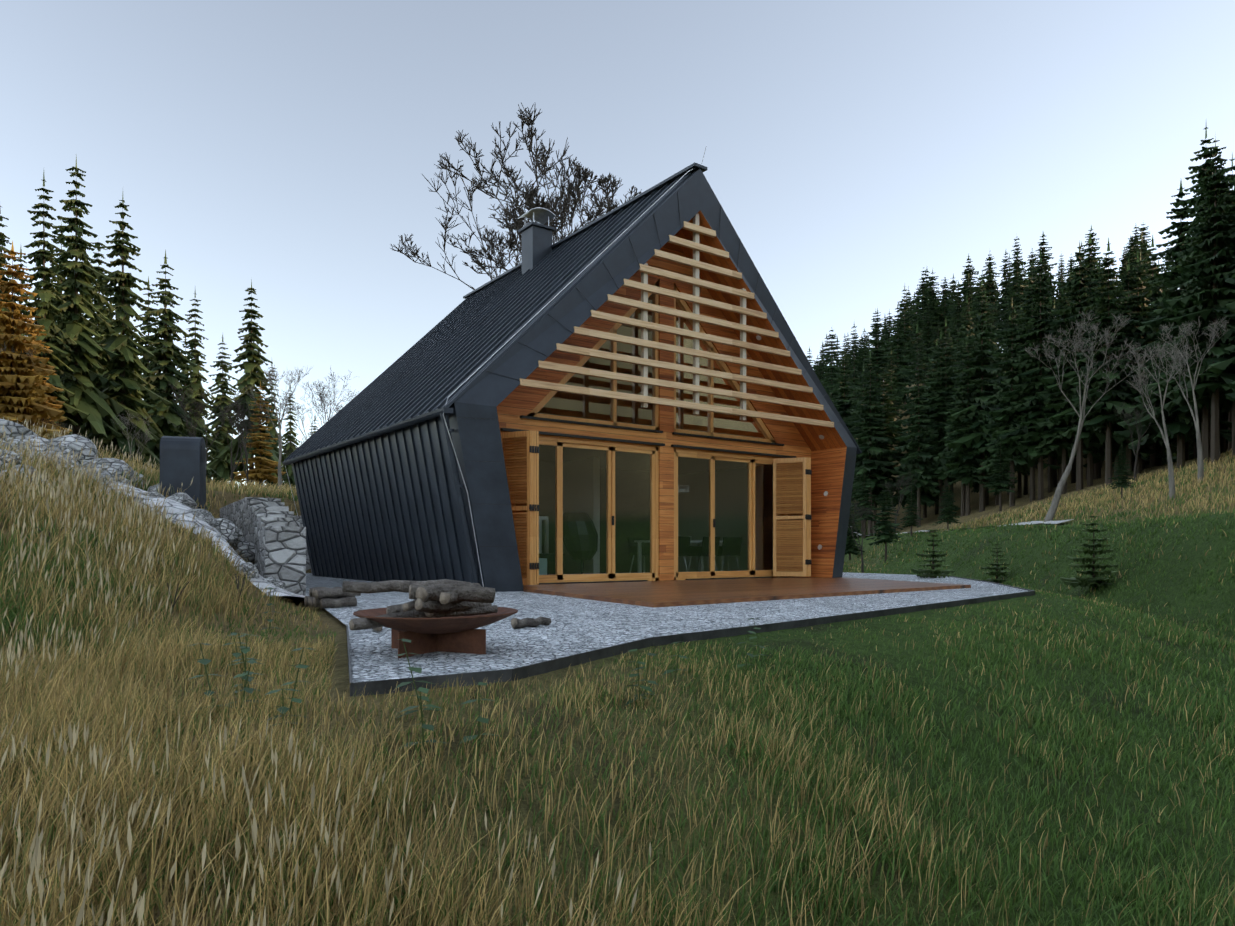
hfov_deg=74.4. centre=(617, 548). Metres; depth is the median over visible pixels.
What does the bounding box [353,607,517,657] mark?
corten fire bowl
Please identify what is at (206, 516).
rock
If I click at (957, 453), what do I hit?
spruce
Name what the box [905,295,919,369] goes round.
spruce
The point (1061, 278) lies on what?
spruce
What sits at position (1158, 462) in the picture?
spruce
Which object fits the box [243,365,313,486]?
bare tree
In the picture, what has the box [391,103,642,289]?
bare tree
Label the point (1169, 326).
spruce
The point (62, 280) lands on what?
spruce
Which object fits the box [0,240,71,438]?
larch
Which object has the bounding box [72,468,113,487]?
rock
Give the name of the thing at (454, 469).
gutter downpipe
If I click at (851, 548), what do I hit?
slope spruce
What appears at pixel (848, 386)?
spruce
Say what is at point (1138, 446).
bare tree
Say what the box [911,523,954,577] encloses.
young spruce
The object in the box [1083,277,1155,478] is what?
spruce
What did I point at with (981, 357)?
spruce
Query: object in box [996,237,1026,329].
spruce
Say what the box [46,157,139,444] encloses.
spruce
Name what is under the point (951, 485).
spruce
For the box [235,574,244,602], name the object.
sapling
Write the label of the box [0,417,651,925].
grass seed heads
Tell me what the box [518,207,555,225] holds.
house chimney cowl
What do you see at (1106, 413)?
spruce
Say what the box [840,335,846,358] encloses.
spruce
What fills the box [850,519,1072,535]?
gravel track
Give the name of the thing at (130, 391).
spruce
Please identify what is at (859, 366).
spruce
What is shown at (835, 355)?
spruce
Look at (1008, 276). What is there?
spruce
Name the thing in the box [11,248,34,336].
spruce
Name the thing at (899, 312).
spruce
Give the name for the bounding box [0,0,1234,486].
sky
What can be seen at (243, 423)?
bare tree
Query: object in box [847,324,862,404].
spruce
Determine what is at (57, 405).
larch
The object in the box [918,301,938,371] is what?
spruce
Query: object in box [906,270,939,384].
spruce
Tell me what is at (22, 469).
rock
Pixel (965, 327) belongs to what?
spruce
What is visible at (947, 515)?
slope spruce
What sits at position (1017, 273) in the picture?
spruce
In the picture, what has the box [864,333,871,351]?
spruce
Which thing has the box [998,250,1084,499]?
spruce
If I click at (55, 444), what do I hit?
rock
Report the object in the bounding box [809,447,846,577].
porch side walls
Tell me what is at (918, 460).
spruce
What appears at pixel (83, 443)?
rock
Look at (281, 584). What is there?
rock
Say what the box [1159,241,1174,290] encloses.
spruce
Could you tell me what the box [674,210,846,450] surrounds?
house porch soffit
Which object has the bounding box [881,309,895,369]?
spruce
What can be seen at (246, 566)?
rock
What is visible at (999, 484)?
slope spruce
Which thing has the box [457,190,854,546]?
house panel seams
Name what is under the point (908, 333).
spruce
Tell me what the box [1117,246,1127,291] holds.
spruce
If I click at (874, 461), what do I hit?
spruce
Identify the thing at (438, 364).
house roof seams
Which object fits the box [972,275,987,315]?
spruce
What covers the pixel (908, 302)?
spruce
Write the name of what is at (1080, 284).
spruce
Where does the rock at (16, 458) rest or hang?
on the terrain ground at (340, 670)
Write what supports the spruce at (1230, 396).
on the terrain ground at (340, 670)
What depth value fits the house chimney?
17.84 m
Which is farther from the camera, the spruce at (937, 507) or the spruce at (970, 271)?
the spruce at (970, 271)
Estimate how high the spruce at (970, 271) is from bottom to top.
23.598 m
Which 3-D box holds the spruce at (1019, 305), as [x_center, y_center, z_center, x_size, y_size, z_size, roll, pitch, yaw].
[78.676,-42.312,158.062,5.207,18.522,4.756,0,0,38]
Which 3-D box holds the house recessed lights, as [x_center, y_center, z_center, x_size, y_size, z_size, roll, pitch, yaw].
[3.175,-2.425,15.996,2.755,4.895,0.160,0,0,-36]
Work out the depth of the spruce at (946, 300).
175.07 m
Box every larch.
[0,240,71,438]
[7,310,66,437]
[233,382,285,484]
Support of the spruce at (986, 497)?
on the terrain ground at (340, 670)
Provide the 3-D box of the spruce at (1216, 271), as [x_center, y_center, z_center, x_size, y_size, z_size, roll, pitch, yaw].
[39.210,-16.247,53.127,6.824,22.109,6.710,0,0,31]
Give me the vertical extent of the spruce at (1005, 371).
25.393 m
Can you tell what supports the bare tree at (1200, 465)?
on the terrain ground at (340, 670)
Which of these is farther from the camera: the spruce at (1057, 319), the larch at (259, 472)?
the spruce at (1057, 319)
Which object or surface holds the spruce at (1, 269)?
on the terrain ground at (340, 670)
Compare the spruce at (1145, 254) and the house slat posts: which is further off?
the spruce at (1145, 254)
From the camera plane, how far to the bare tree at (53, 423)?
45.75 m
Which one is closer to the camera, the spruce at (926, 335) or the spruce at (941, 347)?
the spruce at (941, 347)
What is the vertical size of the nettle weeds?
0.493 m
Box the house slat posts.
[641,213,745,420]
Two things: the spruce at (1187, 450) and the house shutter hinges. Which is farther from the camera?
the spruce at (1187, 450)
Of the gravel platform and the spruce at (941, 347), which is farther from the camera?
the spruce at (941, 347)
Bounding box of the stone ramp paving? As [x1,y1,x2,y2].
[11,451,304,600]
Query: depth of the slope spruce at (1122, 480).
44.18 m
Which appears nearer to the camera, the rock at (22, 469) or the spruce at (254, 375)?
the rock at (22, 469)
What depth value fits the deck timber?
11.72 m
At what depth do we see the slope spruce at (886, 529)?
54.89 m
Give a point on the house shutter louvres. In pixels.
(791, 560)
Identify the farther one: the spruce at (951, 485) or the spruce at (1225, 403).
the spruce at (951, 485)
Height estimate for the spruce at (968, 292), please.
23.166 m
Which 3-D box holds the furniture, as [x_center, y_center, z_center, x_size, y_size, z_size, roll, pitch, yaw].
[0.436,-0.740,16.491,6.870,2.663,2.585,0,0,-36]
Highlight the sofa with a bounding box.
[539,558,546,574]
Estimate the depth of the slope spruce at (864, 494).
90.61 m
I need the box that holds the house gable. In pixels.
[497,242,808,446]
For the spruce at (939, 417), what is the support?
on the terrain ground at (340, 670)
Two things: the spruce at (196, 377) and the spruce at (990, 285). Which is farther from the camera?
the spruce at (990, 285)
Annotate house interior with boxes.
[539,445,766,574]
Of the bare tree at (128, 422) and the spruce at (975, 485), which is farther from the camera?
the spruce at (975, 485)
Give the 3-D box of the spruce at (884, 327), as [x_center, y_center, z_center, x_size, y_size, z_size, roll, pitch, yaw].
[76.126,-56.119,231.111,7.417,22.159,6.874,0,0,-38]
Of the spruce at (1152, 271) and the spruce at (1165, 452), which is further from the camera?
the spruce at (1165, 452)
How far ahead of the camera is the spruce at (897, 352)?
149.32 m
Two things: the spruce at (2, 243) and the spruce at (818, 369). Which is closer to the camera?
the spruce at (2, 243)
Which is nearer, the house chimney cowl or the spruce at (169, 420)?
the house chimney cowl
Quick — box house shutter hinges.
[529,446,811,568]
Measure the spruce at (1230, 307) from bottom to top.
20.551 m
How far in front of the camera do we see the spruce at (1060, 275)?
199.67 m
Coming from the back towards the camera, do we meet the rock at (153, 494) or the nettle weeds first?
the rock at (153, 494)
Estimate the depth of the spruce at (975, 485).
108.92 m
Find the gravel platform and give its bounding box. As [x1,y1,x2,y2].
[306,572,1026,682]
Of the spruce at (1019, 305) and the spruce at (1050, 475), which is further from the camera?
the spruce at (1019, 305)
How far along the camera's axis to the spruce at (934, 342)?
137.74 m
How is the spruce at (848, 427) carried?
on the terrain ground at (340, 670)
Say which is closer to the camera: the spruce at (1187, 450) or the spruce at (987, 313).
the spruce at (1187, 450)
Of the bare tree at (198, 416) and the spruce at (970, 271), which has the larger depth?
the spruce at (970, 271)
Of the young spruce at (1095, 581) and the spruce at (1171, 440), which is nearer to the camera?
the young spruce at (1095, 581)
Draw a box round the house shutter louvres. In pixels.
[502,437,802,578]
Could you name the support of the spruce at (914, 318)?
on the terrain ground at (340, 670)
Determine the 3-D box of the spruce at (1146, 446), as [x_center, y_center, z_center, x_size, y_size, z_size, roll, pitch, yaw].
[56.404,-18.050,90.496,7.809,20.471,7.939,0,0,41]
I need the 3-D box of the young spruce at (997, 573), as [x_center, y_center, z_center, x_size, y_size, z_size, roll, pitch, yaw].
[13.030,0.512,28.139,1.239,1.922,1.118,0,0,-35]
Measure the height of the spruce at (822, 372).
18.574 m
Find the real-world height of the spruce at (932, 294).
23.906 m
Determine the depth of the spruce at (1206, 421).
57.63 m
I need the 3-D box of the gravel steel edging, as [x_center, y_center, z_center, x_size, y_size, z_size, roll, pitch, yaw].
[3.482,0.754,11.221,3.223,0.270,17.558,0,0,38]
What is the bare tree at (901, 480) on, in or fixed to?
on the terrain ground at (340, 670)
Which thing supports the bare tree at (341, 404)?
on the terrain ground at (340, 670)
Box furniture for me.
[539,465,772,574]
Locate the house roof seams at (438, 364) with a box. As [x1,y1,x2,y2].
[285,162,861,582]
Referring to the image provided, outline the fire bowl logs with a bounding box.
[342,579,497,630]
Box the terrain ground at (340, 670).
[0,352,1234,925]
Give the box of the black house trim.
[500,415,795,584]
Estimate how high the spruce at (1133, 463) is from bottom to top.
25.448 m
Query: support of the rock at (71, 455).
on the terrain ground at (340, 670)
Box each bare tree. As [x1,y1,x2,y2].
[1,339,35,402]
[38,401,70,437]
[111,411,152,463]
[168,383,229,468]
[217,402,266,482]
[218,386,270,483]
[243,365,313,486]
[281,371,356,439]
[284,438,303,455]
[333,391,358,412]
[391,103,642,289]
[848,498,871,572]
[883,470,916,533]
[1025,311,1151,521]
[1115,402,1157,482]
[1124,338,1197,498]
[1154,316,1229,482]
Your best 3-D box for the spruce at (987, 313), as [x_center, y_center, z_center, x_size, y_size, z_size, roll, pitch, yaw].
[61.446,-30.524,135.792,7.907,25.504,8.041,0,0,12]
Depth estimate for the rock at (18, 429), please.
12.08 m
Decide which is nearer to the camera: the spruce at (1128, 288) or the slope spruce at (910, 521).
the slope spruce at (910, 521)
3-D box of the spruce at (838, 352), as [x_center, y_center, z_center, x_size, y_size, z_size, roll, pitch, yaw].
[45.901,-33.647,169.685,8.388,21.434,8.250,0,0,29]
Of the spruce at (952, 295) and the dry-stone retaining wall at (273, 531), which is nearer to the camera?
the dry-stone retaining wall at (273, 531)
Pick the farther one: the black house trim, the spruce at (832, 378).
the spruce at (832, 378)
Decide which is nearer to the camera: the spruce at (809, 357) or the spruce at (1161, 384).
the spruce at (1161, 384)
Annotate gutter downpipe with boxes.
[282,407,479,583]
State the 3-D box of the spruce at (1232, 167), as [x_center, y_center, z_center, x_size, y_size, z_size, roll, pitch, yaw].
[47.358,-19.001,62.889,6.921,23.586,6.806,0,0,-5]
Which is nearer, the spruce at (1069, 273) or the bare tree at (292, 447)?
the bare tree at (292, 447)
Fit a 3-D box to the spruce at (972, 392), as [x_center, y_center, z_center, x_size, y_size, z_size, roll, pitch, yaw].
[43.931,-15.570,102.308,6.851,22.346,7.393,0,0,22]
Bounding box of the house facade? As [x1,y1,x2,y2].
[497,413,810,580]
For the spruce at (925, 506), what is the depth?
107.57 m
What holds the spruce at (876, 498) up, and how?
on the terrain ground at (340, 670)
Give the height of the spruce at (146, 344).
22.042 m
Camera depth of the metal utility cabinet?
12.16 m
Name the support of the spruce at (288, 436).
on the terrain ground at (340, 670)
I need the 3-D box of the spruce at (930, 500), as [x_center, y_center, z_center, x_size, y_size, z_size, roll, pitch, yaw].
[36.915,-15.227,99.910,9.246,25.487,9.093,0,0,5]
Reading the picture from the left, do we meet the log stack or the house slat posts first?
the log stack
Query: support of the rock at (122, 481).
on the terrain ground at (340, 670)
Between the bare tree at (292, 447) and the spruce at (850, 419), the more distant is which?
the spruce at (850, 419)
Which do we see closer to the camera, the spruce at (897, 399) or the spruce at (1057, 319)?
the spruce at (1057, 319)
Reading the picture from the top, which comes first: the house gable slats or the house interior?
the house gable slats
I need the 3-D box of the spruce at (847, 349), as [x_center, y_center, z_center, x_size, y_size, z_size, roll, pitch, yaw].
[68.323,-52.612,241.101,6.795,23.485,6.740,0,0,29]
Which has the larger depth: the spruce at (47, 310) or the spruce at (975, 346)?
the spruce at (975, 346)
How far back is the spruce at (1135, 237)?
181.97 m
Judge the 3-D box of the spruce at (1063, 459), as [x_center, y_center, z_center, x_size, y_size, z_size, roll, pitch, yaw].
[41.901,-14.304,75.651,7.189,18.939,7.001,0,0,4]
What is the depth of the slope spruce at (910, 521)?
58.25 m
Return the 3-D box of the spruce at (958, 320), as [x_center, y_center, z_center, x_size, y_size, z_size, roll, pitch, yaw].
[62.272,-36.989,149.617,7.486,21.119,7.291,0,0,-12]
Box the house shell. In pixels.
[291,169,856,591]
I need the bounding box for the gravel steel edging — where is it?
[346,576,1034,696]
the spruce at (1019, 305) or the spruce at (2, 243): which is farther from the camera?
the spruce at (1019, 305)
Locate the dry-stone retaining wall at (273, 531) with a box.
[220,497,310,597]
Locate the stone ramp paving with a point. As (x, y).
(176, 507)
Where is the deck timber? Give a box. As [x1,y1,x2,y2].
[523,577,970,607]
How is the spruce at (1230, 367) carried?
on the terrain ground at (340, 670)
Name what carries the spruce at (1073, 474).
on the terrain ground at (340, 670)
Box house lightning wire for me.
[285,147,705,586]
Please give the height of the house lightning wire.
7.653 m
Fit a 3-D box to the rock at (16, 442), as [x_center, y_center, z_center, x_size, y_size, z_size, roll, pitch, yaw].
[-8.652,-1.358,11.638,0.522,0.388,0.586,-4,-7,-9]
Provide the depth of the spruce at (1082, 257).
213.52 m
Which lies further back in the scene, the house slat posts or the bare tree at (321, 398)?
the bare tree at (321, 398)
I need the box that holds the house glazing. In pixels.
[538,293,772,574]
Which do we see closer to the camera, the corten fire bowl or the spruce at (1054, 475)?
the corten fire bowl
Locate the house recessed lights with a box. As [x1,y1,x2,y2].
[756,335,827,549]
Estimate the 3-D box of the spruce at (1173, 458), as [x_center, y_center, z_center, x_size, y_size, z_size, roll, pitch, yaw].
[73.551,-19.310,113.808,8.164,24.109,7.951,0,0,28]
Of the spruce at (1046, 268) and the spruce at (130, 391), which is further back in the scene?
the spruce at (1046, 268)
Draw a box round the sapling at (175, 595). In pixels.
[167,582,188,612]
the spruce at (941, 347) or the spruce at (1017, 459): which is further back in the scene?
the spruce at (941, 347)
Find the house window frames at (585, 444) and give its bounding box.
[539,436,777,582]
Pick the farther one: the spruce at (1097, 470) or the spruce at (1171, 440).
the spruce at (1097, 470)
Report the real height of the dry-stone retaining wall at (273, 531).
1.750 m
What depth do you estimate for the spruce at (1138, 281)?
73.43 m
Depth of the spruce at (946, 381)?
97.39 m
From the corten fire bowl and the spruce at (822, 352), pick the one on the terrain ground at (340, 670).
the spruce at (822, 352)
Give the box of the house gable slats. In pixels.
[519,221,833,427]
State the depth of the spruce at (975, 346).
98.13 m
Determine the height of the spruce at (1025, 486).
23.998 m
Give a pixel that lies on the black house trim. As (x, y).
(633, 441)
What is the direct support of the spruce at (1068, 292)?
on the terrain ground at (340, 670)
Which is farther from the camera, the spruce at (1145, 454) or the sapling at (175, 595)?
the spruce at (1145, 454)
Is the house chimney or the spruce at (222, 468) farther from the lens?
the spruce at (222, 468)
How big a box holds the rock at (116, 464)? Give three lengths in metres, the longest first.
0.781 x 0.696 x 0.517 m
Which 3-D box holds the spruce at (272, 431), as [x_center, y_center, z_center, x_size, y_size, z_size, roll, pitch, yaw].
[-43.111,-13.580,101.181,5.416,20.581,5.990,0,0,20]
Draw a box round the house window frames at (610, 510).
[527,280,779,580]
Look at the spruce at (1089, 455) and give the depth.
75.23 m
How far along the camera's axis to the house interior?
18.99 m
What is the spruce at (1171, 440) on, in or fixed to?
on the terrain ground at (340, 670)
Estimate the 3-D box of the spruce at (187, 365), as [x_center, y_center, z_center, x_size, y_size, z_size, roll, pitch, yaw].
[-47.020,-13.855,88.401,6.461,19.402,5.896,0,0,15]
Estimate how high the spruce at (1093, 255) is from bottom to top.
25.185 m
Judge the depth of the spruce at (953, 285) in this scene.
216.96 m
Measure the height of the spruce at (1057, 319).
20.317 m
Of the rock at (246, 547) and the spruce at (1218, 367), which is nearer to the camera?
the rock at (246, 547)
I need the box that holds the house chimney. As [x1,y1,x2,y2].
[518,221,554,274]
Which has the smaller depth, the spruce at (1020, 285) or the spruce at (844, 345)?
the spruce at (1020, 285)
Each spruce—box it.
[0,206,26,352]
[0,225,5,333]
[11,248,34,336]
[18,173,89,434]
[36,223,84,436]
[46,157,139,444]
[70,242,129,435]
[85,195,172,472]
[133,275,162,416]
[136,249,208,478]
[176,338,201,434]
[177,291,223,484]
[204,335,248,484]
[207,278,285,484]
[258,363,285,492]
[276,383,299,488]
[308,416,317,436]
[807,347,814,365]
[814,358,825,384]
[816,346,827,376]
[816,356,825,383]
[818,334,833,376]
[820,330,842,397]
[824,361,839,403]
[828,349,862,439]
[830,336,844,381]
[830,358,860,439]
[839,365,858,437]
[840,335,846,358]
[842,336,851,374]
[843,362,892,531]
[844,329,868,404]
[845,503,864,559]
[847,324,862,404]
[850,350,906,536]
[850,395,897,535]
[852,466,880,537]
[857,365,907,532]
[858,328,868,369]
[863,311,886,380]
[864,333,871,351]
[865,308,888,411]
[866,483,902,561]
[879,318,890,346]
[880,306,914,417]
[880,325,960,524]
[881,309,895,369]
[882,352,907,447]
[887,286,920,404]
[893,355,942,527]
[894,302,903,330]
[896,356,936,517]
[900,288,913,318]
[900,475,922,536]
[903,286,920,368]
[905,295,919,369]
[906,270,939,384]
[911,325,951,425]
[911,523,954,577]
[918,269,951,344]
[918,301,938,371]
[920,321,959,505]
[920,331,958,518]
[925,342,951,514]
[929,334,953,384]
[933,345,985,516]
[935,279,956,340]
[935,481,960,529]
[938,277,953,313]
[939,279,1005,511]
[942,280,970,357]
[943,386,953,503]
[944,339,994,515]
[946,294,972,372]
[947,285,954,313]
[948,274,957,306]
[953,254,982,314]
[953,275,976,334]
[953,299,975,379]
[954,343,974,510]
[969,284,1000,349]
[970,290,999,367]
[971,332,989,392]
[971,469,1017,492]
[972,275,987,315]
[974,300,999,347]
[976,537,1009,582]
[977,254,1001,332]
[977,302,1060,506]
[978,319,994,505]
[983,436,1017,510]
[986,331,1016,505]
[989,315,1011,494]
[991,261,1071,501]
[993,252,1012,343]
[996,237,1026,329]
[997,254,1012,324]
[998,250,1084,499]
[999,253,1023,349]
[1003,264,1033,357]
[1005,317,1027,494]
[1006,391,1046,497]
[1014,288,1024,317]
[1016,279,1041,370]
[1022,252,1037,287]
[1025,298,1104,493]
[1028,256,1047,311]
[1033,232,1060,318]
[1035,242,1137,490]
[1038,233,1114,486]
[1044,296,1056,492]
[1048,290,1073,478]
[1053,300,1057,487]
[1055,254,1067,305]
[1055,261,1071,311]
[1058,464,1059,482]
[1060,516,1118,591]
[1061,237,1155,483]
[1063,275,1073,306]
[1065,254,1075,296]
[1070,225,1104,301]
[1071,241,1086,300]
[1071,456,1075,483]
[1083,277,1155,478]
[1089,261,1111,479]
[1093,295,1166,471]
[1103,259,1160,475]
[1104,302,1164,469]
[1108,445,1134,496]
[1112,448,1176,467]
[1113,181,1231,468]
[1115,251,1164,470]
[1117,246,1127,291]
[1118,236,1143,283]
[1119,227,1147,281]
[1119,253,1167,473]
[1122,268,1134,470]
[1129,234,1161,468]
[1137,224,1157,276]
[1141,194,1232,401]
[1144,235,1170,467]
[1145,451,1176,467]
[1150,126,1234,462]
[1156,139,1234,465]
[1156,259,1168,465]
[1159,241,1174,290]
[1162,437,1227,457]
[1162,444,1176,453]
[1166,269,1172,463]
[1173,441,1188,459]
[1175,445,1193,456]
[1177,184,1234,455]
[1183,221,1227,429]
[1184,179,1234,404]
[1207,273,1234,373]
[1223,154,1234,450]
[1225,381,1234,400]
[1226,302,1234,369]
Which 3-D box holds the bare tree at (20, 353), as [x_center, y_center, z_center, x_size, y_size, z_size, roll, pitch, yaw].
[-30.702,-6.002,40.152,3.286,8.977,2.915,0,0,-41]
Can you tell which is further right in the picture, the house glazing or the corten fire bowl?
the house glazing
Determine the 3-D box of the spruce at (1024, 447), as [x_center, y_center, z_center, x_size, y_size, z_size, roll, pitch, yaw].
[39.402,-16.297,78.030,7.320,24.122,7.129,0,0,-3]
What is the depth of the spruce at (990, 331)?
136.01 m
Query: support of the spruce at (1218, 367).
on the terrain ground at (340, 670)
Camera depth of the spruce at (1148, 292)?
75.93 m
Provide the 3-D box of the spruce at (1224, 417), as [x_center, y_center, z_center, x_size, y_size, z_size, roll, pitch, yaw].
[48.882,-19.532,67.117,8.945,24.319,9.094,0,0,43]
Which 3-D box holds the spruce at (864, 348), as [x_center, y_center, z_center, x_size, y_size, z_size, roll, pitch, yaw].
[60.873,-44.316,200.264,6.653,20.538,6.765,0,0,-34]
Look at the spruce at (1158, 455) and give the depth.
86.76 m
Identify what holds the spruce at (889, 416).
on the terrain ground at (340, 670)
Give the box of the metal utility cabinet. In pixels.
[160,436,206,509]
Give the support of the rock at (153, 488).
on the terrain ground at (340, 670)
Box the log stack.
[304,587,550,631]
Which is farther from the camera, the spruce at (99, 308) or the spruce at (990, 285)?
the spruce at (990, 285)
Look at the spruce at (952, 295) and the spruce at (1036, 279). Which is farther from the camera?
the spruce at (952, 295)
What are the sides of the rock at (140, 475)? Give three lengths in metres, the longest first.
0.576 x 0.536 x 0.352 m
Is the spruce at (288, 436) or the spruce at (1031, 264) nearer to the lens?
the spruce at (288, 436)
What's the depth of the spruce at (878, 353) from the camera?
163.96 m
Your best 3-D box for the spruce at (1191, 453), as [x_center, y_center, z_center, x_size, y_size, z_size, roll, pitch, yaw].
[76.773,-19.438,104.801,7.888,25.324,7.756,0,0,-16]
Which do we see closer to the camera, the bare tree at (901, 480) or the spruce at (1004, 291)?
the bare tree at (901, 480)
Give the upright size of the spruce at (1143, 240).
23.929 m
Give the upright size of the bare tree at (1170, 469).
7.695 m
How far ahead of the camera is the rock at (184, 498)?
11.80 m
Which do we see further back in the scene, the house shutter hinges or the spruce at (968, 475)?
the spruce at (968, 475)
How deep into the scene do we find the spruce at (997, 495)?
95.80 m
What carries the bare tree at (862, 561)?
on the terrain ground at (340, 670)
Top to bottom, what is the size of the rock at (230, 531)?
0.486 m
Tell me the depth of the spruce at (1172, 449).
100.66 m
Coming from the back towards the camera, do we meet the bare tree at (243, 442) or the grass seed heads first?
the bare tree at (243, 442)
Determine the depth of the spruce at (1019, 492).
98.81 m
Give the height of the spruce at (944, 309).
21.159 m
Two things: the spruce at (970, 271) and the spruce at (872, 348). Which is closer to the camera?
the spruce at (970, 271)
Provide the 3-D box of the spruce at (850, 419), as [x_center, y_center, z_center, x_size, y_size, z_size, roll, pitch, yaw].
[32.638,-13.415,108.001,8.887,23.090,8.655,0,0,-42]
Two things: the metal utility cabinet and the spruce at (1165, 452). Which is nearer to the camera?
the metal utility cabinet
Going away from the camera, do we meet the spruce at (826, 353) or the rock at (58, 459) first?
the rock at (58, 459)
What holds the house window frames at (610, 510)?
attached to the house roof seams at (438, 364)
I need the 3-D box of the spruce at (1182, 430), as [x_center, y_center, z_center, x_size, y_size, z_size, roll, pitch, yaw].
[41.951,-16.759,60.686,8.160,22.058,8.296,0,0,-43]
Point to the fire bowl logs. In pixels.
(442, 598)
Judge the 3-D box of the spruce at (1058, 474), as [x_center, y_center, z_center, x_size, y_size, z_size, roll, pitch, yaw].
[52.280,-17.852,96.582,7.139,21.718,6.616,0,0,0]
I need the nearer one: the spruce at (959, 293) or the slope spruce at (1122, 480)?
the slope spruce at (1122, 480)
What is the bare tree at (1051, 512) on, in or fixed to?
on the terrain ground at (340, 670)
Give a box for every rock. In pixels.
[0,419,36,440]
[0,448,21,469]
[0,464,51,489]
[1,439,31,451]
[13,435,72,454]
[31,452,81,472]
[49,434,96,463]
[63,453,77,462]
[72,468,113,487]
[80,458,133,480]
[112,475,132,485]
[132,470,144,486]
[141,492,164,498]
[147,483,159,492]
[167,492,196,508]
[188,508,215,526]
[215,518,241,548]
[234,538,254,564]
[235,562,259,578]
[265,577,285,588]
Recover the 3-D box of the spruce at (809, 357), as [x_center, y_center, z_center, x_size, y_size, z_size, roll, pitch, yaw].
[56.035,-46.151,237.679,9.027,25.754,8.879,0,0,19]
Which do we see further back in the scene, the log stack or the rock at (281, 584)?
the rock at (281, 584)
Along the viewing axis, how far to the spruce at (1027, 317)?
81.68 m
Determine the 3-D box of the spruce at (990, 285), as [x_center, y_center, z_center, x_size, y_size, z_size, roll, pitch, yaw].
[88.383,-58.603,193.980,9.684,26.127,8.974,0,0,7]
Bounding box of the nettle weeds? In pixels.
[184,587,770,754]
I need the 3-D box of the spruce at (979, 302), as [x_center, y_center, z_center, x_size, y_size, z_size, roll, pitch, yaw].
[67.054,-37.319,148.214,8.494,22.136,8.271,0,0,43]
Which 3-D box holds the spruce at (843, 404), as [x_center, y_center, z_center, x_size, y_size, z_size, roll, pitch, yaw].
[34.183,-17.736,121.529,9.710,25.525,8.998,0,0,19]
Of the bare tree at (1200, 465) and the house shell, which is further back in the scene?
the bare tree at (1200, 465)
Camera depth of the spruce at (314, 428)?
98.22 m
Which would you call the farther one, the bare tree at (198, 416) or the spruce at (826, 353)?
the spruce at (826, 353)

